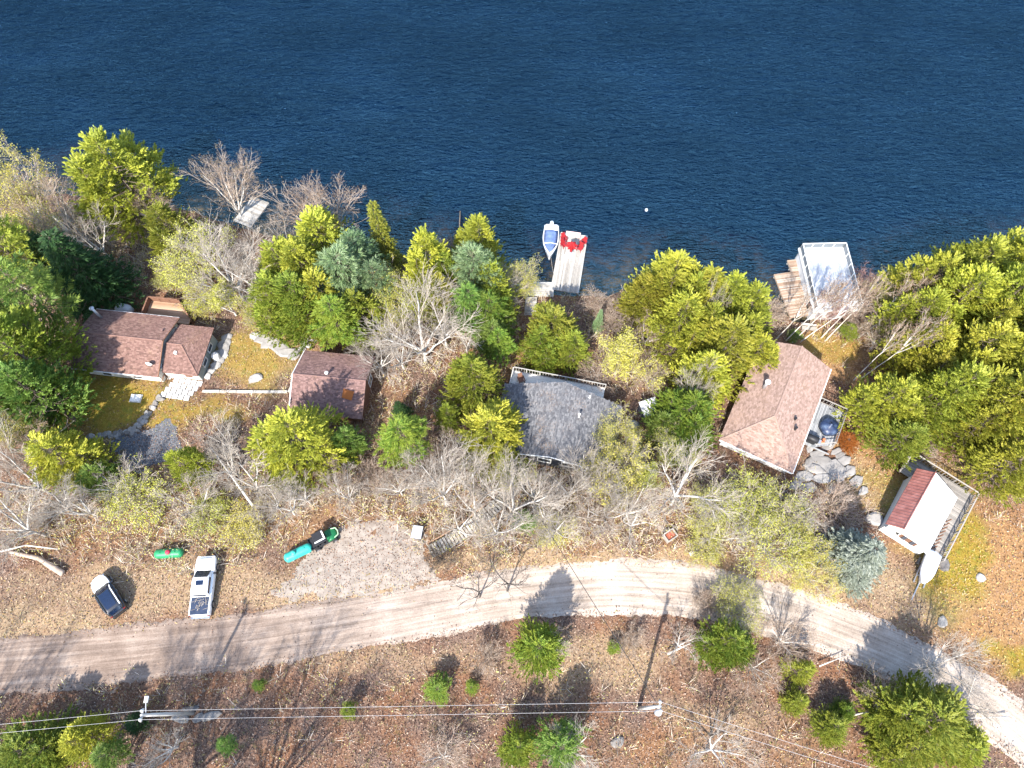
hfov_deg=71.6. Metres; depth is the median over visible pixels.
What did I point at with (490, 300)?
pine tree
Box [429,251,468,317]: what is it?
cedar tree
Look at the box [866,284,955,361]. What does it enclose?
hemlock tree
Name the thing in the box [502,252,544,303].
budding tree
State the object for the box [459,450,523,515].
bare tree
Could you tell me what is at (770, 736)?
wire
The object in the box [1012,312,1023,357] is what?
hemlock tree
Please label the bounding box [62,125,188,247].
hemlock tree
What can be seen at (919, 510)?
shed
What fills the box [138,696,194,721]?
power pole
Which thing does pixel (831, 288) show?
birch tree
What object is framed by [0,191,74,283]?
budding tree
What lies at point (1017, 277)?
hemlock tree
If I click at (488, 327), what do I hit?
pine tree
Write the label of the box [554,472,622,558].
bare tree
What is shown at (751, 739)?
wire
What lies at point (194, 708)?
boulder
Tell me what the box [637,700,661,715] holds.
power pole
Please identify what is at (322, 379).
garage
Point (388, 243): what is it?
spruce tree
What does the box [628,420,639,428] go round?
boulder
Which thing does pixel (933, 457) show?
bare bush
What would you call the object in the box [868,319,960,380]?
hemlock tree
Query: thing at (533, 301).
walkway
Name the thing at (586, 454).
bare tree
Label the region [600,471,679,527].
bare tree
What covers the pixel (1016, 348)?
hemlock tree
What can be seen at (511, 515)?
bare tree
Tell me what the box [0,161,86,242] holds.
bare tree
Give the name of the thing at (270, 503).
bare tree
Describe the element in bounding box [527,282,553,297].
landing
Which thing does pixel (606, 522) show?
bare tree
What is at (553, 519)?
bare tree
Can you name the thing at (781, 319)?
bare bush
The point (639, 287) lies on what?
hemlock tree
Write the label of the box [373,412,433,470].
pine tree
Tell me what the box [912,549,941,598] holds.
trailer boat
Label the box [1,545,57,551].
fallen log
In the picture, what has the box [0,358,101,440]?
hemlock tree
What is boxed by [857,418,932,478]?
cedar tree
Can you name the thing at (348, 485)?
bare tree
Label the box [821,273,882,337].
birch tree
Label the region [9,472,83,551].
bare tree
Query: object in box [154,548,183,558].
propane tank
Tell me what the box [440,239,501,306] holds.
pine tree
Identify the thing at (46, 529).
bare bush
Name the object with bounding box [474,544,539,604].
bare tree
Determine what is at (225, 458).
bare tree
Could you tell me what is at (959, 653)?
bare tree
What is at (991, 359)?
hemlock tree
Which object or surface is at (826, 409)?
deck
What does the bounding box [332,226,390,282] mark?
pine tree
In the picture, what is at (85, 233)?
bare tree
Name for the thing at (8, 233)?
cedar tree
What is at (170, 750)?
bare tree
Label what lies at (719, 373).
hemlock tree
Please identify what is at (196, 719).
boulder
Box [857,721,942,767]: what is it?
hemlock tree
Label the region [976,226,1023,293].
hemlock tree
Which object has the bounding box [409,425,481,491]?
bare tree
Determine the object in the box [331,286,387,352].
cedar tree
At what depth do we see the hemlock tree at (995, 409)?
73.60 m
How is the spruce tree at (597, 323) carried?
on the ground at (546, 559)
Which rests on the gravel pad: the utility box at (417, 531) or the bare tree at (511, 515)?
the utility box at (417, 531)
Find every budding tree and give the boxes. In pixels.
[0,129,74,218]
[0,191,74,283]
[0,249,25,290]
[0,401,46,451]
[149,216,235,300]
[180,277,245,315]
[235,294,278,337]
[359,252,427,342]
[371,263,442,330]
[484,456,537,489]
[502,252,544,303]
[576,432,659,516]
[592,399,645,460]
[595,323,674,392]
[608,453,666,491]
[651,408,705,470]
[684,479,736,543]
[709,572,765,645]
[712,451,817,569]
[731,477,826,585]
[774,525,847,569]
[787,554,848,608]
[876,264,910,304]
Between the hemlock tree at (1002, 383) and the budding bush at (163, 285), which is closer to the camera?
the hemlock tree at (1002, 383)
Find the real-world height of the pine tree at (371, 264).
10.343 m
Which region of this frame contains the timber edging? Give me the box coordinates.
[202,390,287,393]
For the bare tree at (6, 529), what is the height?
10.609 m
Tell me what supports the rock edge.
on the ground at (546, 559)
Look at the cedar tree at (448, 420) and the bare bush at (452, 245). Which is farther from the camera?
the bare bush at (452, 245)
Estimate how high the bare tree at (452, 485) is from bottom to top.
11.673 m
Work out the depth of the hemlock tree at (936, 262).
80.10 m
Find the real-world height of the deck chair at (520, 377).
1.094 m
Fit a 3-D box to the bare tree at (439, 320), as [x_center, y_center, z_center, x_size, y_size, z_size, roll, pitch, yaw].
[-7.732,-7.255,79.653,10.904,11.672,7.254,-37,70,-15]
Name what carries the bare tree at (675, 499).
on the ground at (546, 559)
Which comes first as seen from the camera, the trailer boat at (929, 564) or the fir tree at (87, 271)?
the trailer boat at (929, 564)
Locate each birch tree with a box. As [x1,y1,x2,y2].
[775,280,829,340]
[786,272,855,340]
[792,273,861,342]
[801,278,879,341]
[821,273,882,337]
[825,265,897,340]
[853,315,920,380]
[858,268,942,337]
[859,269,932,329]
[861,304,954,378]
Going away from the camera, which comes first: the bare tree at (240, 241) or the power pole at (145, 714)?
the power pole at (145, 714)
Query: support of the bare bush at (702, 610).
on the ground at (546, 559)
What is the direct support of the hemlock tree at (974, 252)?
on the ground at (546, 559)
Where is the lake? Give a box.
[0,0,1023,322]
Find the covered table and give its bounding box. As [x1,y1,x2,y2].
[818,417,838,435]
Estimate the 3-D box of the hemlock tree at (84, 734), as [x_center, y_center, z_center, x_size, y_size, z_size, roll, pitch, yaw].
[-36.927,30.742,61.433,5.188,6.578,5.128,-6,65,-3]
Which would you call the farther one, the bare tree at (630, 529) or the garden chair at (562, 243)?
the garden chair at (562, 243)
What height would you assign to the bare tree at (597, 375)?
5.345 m
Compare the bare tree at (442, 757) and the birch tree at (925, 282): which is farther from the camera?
the birch tree at (925, 282)
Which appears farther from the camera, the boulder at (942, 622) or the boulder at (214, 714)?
the boulder at (942, 622)
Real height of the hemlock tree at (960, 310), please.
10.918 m
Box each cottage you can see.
[71,306,217,387]
[501,381,621,475]
[719,341,831,473]
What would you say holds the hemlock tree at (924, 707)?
on the ground at (546, 559)
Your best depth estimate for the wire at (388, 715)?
56.06 m
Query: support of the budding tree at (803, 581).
on the ground at (546, 559)
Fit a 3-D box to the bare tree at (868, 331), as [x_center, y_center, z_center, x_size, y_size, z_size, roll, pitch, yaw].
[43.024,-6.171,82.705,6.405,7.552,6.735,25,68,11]
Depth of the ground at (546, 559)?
69.69 m
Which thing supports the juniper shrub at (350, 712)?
on the ground at (546, 559)
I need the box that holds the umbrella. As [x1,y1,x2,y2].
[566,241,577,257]
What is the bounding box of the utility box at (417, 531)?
[411,525,423,539]
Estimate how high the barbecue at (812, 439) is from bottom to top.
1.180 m
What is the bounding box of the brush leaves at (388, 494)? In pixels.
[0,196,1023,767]
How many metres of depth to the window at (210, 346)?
82.74 m
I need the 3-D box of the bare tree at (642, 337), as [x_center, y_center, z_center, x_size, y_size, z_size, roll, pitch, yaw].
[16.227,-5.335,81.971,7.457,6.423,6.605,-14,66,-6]
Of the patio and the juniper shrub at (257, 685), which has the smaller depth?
the juniper shrub at (257, 685)
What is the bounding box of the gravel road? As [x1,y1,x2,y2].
[0,557,1023,767]
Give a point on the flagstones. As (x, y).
(839, 462)
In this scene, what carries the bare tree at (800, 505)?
on the ground at (546, 559)
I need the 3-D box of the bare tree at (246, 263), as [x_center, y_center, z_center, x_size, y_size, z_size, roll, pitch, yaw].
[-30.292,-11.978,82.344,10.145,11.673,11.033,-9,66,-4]
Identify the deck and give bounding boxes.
[141,296,195,324]
[509,366,605,397]
[805,398,847,454]
[899,456,979,561]
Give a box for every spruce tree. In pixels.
[366,200,407,272]
[390,400,413,418]
[590,309,603,333]
[810,525,888,601]
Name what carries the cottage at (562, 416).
on the ground at (546, 559)
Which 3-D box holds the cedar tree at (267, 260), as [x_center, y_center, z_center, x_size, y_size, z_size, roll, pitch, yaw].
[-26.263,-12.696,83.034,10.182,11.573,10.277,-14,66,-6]
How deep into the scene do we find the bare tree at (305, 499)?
69.57 m
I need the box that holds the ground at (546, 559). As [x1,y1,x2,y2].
[0,193,1023,767]
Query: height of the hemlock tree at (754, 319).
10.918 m
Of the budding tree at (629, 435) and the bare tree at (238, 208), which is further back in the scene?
the bare tree at (238, 208)
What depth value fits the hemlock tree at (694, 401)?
72.71 m
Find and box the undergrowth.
[0,197,1022,767]
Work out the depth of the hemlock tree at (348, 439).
73.82 m
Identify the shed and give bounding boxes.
[878,468,956,554]
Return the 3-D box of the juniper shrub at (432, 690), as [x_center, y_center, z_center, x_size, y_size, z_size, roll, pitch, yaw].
[-6.905,27.718,64.852,2.971,2.819,3.240,11,66,5]
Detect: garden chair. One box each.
[560,232,567,241]
[560,238,566,248]
[576,241,583,252]
[579,236,587,245]
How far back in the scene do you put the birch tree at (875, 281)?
79.06 m
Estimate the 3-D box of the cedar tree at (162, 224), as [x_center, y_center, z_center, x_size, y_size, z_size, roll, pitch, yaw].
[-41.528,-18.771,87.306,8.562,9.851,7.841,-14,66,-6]
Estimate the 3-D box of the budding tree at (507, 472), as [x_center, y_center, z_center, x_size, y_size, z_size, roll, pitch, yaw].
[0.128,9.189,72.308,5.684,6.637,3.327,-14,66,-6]
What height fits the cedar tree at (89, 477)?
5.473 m
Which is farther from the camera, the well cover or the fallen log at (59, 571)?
the well cover
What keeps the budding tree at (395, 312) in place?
on the ground at (546, 559)
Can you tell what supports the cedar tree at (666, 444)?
on the ground at (546, 559)
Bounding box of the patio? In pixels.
[161,377,202,400]
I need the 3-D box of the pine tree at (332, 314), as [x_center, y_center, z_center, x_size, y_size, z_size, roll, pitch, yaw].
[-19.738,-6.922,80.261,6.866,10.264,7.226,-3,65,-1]
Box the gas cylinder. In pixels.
[211,352,220,360]
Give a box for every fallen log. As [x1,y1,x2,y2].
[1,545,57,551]
[10,550,64,575]
[214,451,252,505]
[667,641,693,654]
[819,656,844,666]
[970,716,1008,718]
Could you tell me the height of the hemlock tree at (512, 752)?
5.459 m
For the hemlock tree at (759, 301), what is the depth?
77.10 m
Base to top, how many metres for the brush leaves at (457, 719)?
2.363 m
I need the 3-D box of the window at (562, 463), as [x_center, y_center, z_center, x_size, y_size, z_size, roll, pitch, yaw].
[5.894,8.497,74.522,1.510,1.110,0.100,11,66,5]
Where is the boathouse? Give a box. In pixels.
[794,242,863,319]
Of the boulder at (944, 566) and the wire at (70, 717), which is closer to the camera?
the wire at (70, 717)
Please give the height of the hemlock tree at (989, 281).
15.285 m
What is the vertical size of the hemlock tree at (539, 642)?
8.223 m
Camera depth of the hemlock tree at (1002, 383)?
70.44 m
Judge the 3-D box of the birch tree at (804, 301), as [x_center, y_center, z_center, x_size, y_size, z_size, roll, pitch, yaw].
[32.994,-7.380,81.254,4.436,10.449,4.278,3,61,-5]
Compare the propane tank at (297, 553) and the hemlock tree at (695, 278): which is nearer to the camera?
the propane tank at (297, 553)
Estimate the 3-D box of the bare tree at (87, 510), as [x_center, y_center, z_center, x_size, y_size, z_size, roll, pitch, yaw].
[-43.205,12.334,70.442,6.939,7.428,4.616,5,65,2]
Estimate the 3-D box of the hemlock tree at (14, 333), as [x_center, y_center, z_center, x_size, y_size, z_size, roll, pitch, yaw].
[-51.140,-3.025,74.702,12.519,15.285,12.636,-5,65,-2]
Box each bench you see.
[566,231,580,238]
[800,323,816,330]
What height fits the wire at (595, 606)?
7.612 m
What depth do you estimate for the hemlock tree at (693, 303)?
76.89 m
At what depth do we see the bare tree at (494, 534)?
68.00 m
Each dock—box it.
[233,197,268,228]
[552,232,587,294]
[773,271,808,318]
[787,259,798,273]
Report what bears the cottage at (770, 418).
on the ground at (546, 559)
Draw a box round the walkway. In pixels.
[524,297,536,314]
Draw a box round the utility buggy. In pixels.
[307,527,338,551]
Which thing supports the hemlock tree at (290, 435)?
on the ground at (546, 559)
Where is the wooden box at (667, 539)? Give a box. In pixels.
[662,528,677,543]
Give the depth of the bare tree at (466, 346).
79.75 m
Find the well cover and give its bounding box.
[129,394,142,402]
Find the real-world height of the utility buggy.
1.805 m
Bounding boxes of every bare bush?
[10,502,56,547]
[99,220,148,251]
[345,453,396,503]
[420,538,459,573]
[438,232,461,251]
[469,634,504,681]
[575,283,612,319]
[594,296,635,340]
[611,621,648,660]
[689,584,737,630]
[762,293,792,330]
[801,467,882,539]
[831,299,872,339]
[900,442,944,467]
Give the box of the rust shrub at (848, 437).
[836,429,858,455]
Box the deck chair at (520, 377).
[517,372,525,382]
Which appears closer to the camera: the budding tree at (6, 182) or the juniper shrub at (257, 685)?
the juniper shrub at (257, 685)
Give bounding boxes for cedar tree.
[0,213,51,283]
[23,426,121,496]
[74,457,129,504]
[141,200,213,265]
[162,444,217,493]
[242,268,300,347]
[250,235,306,318]
[261,267,338,359]
[274,235,341,321]
[287,204,358,269]
[289,263,358,346]
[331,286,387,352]
[401,224,460,316]
[421,271,463,331]
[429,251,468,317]
[432,400,465,437]
[435,350,507,420]
[449,212,512,288]
[452,395,528,490]
[470,258,521,331]
[515,299,588,371]
[552,325,594,379]
[627,265,687,335]
[656,423,693,471]
[777,654,818,691]
[777,683,810,717]
[803,703,853,752]
[827,695,857,724]
[831,371,928,444]
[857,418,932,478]
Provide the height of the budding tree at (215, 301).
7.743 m
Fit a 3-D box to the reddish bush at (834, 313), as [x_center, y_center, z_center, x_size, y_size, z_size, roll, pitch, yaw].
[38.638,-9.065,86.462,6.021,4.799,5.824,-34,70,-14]
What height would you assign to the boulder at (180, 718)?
0.336 m
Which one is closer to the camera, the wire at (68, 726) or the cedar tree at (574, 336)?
the wire at (68, 726)
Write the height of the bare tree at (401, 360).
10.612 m
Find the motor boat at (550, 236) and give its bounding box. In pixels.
[543,221,558,259]
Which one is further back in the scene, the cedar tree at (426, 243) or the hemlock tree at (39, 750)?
the cedar tree at (426, 243)
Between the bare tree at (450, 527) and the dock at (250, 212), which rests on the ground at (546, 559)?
the bare tree at (450, 527)
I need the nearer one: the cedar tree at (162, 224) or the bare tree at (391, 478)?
the bare tree at (391, 478)
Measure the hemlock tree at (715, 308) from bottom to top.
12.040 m
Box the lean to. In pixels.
[637,397,657,417]
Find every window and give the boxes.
[202,356,207,367]
[207,342,212,353]
[368,373,372,387]
[537,457,551,463]
[561,462,572,467]
[896,533,919,546]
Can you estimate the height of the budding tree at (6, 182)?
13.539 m
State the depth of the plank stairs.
72.58 m
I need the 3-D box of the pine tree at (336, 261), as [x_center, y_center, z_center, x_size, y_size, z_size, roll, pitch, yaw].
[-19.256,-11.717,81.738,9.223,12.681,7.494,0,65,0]
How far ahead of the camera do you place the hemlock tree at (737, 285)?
75.60 m
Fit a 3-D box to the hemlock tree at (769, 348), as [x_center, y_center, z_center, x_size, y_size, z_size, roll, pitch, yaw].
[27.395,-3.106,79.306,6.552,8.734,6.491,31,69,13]
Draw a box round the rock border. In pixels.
[204,333,232,379]
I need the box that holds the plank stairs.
[427,475,529,557]
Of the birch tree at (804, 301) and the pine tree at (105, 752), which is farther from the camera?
the birch tree at (804, 301)
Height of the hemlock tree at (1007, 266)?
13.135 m
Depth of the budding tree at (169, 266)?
83.91 m
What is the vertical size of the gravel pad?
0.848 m
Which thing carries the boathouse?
on the ground at (546, 559)
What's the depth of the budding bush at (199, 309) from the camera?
85.13 m
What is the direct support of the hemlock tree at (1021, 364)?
on the ground at (546, 559)
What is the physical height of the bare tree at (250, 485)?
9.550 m
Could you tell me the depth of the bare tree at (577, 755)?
59.69 m
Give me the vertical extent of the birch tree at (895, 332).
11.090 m
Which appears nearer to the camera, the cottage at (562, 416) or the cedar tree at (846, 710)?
the cedar tree at (846, 710)
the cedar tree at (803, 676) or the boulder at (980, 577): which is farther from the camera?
the boulder at (980, 577)
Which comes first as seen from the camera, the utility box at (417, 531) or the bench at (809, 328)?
the utility box at (417, 531)
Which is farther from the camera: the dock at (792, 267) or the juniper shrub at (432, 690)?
the dock at (792, 267)
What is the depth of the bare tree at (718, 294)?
75.09 m
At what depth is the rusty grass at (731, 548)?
72.28 m
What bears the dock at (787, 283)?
in the lake
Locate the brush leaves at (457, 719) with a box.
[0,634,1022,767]
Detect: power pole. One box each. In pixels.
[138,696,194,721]
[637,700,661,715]
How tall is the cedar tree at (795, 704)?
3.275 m
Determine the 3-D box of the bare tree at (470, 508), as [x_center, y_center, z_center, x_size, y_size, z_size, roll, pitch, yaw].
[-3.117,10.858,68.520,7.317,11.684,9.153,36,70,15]
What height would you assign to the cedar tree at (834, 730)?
3.837 m
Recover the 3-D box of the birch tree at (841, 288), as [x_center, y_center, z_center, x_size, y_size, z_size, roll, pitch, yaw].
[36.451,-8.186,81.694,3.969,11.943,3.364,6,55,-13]
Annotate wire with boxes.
[5,720,131,732]
[7,711,133,723]
[140,711,636,719]
[144,702,640,710]
[513,474,657,704]
[662,702,870,767]
[663,711,841,767]
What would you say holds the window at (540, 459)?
in the cottage at (562, 416)
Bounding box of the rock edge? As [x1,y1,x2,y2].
[250,332,316,359]
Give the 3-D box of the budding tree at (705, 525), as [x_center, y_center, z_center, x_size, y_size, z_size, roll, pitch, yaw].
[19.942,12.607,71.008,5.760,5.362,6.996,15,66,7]
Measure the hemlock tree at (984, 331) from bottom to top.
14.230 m
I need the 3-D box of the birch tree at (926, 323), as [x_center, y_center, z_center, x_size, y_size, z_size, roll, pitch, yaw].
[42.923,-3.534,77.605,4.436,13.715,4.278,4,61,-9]
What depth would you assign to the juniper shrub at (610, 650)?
66.62 m
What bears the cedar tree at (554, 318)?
on the ground at (546, 559)
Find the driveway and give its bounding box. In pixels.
[107,418,180,473]
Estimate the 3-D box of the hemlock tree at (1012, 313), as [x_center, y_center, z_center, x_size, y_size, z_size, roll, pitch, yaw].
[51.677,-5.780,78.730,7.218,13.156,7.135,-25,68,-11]
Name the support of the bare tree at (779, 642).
on the ground at (546, 559)
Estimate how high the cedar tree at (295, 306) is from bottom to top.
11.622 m
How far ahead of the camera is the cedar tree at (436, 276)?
79.58 m
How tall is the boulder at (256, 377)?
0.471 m
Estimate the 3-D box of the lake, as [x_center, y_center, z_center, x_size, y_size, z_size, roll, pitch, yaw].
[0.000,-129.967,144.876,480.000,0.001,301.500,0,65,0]
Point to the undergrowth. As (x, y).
(62, 527)
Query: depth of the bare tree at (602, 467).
69.13 m
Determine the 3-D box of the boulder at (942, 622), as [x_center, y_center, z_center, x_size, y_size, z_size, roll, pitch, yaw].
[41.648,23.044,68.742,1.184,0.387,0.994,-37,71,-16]
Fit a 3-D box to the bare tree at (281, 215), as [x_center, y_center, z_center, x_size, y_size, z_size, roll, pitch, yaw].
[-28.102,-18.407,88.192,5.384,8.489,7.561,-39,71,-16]
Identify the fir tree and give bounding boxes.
[22,228,71,306]
[37,226,146,323]
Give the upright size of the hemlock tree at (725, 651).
7.172 m
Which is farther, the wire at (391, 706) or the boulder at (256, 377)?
the boulder at (256, 377)
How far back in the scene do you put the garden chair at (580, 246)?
91.78 m
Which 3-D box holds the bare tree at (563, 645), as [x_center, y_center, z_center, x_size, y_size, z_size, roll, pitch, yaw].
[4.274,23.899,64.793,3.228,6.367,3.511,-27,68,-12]
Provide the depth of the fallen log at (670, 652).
66.98 m
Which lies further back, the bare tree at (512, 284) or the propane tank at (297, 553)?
the bare tree at (512, 284)
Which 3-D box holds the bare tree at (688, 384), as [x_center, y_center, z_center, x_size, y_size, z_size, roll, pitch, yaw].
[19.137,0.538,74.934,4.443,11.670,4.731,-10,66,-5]
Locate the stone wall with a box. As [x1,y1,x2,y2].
[86,394,165,440]
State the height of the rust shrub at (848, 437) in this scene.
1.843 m
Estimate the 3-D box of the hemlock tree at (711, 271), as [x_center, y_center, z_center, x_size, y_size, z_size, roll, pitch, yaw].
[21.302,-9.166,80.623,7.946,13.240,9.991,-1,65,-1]
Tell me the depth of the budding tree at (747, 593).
66.44 m
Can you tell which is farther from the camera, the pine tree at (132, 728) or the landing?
the landing
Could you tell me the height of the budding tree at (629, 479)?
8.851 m
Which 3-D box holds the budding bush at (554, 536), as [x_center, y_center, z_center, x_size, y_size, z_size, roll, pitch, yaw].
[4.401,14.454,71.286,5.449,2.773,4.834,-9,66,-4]
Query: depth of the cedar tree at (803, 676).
64.41 m
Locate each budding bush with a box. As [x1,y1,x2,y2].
[94,454,179,538]
[149,265,182,291]
[173,282,218,321]
[182,487,246,541]
[215,497,268,558]
[532,507,581,549]
[682,531,727,577]
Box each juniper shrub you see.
[215,733,238,757]
[251,678,265,692]
[340,699,357,720]
[420,670,451,707]
[464,678,479,695]
[510,508,539,535]
[607,639,620,654]
[786,329,803,343]
[837,321,860,343]
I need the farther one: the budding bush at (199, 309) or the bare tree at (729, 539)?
the budding bush at (199, 309)
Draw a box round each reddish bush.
[806,288,857,324]
[848,259,887,302]
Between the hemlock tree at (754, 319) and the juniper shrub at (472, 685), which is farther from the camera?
the hemlock tree at (754, 319)
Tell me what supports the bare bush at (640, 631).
on the ground at (546, 559)
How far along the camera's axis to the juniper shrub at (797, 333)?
85.45 m
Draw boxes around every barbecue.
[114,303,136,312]
[805,433,821,444]
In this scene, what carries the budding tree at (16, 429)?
on the ground at (546, 559)
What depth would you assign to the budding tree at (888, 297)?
84.67 m
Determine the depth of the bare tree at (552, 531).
67.60 m
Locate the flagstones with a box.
[788,438,867,494]
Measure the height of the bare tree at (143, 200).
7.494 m
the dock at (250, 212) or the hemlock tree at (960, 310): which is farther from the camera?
the dock at (250, 212)
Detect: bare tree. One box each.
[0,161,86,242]
[0,403,57,485]
[0,408,70,524]
[0,473,51,573]
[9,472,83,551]
[28,202,122,256]
[31,482,102,528]
[65,452,144,505]
[112,182,178,228]
[130,719,195,767]
[152,471,219,529]
[168,200,274,308]
[169,141,275,216]
[181,424,245,496]
[188,403,245,458]
[200,438,289,506]
[203,235,276,306]
[227,222,277,274]
[237,466,306,534]
[244,471,294,523]
[252,170,368,237]
[255,200,296,243]
[256,470,323,519]
[308,449,362,514]
[316,460,362,520]
[342,333,404,381]
[352,255,483,368]
[359,462,423,509]
[366,312,424,388]
[375,442,444,496]
[387,444,455,518]
[395,431,486,516]
[399,718,480,767]
[402,266,485,350]
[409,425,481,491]
[417,433,487,511]
[429,492,493,548]
[431,443,515,547]
[444,308,483,352]
[447,555,509,609]
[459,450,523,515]
[467,488,544,555]
[473,442,569,552]
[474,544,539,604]
[499,262,531,306]
[499,453,563,514]
[520,480,580,552]
[524,497,585,554]
[527,451,602,507]
[543,471,574,518]
[544,715,608,767]
[550,626,579,659]
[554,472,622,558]
[556,434,610,495]
[559,462,643,541]
[563,459,621,521]
[575,341,632,396]
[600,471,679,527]
[610,487,682,557]
[620,306,668,359]
[625,344,670,396]
[637,425,747,538]
[660,622,708,667]
[669,708,774,767]
[675,357,724,401]
[691,492,768,559]
[705,273,731,311]
[724,642,786,700]
[752,608,829,675]
[777,485,831,543]
[855,661,912,712]
[857,300,913,356]
[907,630,999,715]
[951,661,1023,733]
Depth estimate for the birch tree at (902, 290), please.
78.97 m
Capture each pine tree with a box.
[0,249,81,337]
[0,299,24,352]
[87,731,135,767]
[123,708,149,737]
[306,293,366,351]
[311,238,381,307]
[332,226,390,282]
[355,255,401,313]
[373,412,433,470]
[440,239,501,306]
[443,279,492,337]
[467,288,519,339]
[470,317,514,360]
[480,326,518,366]
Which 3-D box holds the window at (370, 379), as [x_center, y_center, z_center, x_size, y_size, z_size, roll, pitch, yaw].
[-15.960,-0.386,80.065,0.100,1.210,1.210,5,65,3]
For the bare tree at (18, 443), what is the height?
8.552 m
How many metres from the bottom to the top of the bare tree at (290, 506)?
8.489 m
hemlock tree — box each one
[0,303,98,418]
[0,357,63,453]
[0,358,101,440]
[0,702,82,767]
[55,708,125,767]
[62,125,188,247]
[242,401,361,500]
[329,422,372,470]
[494,719,539,767]
[506,612,571,684]
[513,323,565,375]
[527,712,592,767]
[612,270,667,339]
[621,247,705,346]
[635,283,708,378]
[638,385,722,462]
[638,407,677,450]
[660,349,733,422]
[662,270,710,346]
[675,299,725,362]
[675,312,761,403]
[684,261,729,333]
[689,615,758,673]
[713,269,752,319]
[721,278,776,351]
[723,308,765,372]
[728,331,780,382]
[849,668,972,767]
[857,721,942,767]
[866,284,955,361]
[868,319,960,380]
[870,249,965,329]
[880,357,995,454]
[888,260,1010,347]
[891,351,956,408]
[897,301,966,350]
[905,232,1012,280]
[906,316,1023,378]
[913,272,973,323]
[924,343,1000,398]
[924,362,1023,460]
[932,404,1011,466]
[933,716,992,767]
[937,262,1023,339]
[955,297,1023,352]
[956,321,1023,378]
[957,397,1023,478]
[959,432,1023,509]
[972,355,1023,406]
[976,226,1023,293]
[993,259,1021,298]
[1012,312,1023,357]
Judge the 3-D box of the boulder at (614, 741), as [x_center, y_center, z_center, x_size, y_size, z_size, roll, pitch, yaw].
[9.472,32.185,63.777,1.275,0.387,0.994,-9,66,-4]
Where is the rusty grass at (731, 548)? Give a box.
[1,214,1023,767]
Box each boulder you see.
[170,715,188,723]
[182,705,198,710]
[192,712,202,722]
[200,711,221,721]
[248,373,262,383]
[610,736,623,747]
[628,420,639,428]
[865,512,882,526]
[937,615,947,627]
[938,558,949,571]
[976,573,985,581]
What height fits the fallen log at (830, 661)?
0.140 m
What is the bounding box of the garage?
[289,350,376,422]
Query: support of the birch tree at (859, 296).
on the ground at (546, 559)
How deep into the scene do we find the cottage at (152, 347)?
80.23 m
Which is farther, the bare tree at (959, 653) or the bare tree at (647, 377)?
the bare tree at (647, 377)
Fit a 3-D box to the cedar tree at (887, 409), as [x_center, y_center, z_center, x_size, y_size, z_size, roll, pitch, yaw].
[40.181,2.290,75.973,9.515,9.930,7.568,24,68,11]
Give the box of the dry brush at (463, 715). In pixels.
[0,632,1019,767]
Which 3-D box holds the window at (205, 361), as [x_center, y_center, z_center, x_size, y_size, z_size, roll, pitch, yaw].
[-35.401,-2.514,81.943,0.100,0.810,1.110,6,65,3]
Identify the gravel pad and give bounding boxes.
[270,515,440,602]
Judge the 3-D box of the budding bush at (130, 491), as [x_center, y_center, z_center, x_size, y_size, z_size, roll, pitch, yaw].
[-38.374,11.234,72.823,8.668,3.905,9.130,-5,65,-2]
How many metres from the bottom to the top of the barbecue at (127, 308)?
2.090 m
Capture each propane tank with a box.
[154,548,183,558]
[284,543,311,561]
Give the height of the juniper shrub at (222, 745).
3.228 m
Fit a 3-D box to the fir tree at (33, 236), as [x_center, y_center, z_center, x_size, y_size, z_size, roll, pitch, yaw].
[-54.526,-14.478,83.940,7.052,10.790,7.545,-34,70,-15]
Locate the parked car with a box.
[91,574,127,619]
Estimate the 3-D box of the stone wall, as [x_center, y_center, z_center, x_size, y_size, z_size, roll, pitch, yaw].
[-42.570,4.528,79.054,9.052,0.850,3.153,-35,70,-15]
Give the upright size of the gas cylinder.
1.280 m
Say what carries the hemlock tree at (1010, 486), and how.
on the ground at (546, 559)
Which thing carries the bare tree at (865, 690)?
on the ground at (546, 559)
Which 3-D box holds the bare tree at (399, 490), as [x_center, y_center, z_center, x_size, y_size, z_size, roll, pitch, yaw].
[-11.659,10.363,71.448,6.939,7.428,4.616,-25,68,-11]
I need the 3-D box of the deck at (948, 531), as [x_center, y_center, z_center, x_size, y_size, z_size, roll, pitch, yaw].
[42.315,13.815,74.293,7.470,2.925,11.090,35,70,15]
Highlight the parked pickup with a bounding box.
[188,556,218,619]
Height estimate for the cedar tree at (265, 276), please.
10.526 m
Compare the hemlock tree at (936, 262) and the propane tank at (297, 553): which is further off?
the hemlock tree at (936, 262)
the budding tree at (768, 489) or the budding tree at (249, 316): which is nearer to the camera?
the budding tree at (768, 489)
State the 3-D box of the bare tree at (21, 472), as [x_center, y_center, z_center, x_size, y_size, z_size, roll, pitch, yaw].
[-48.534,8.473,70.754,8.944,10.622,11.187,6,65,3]

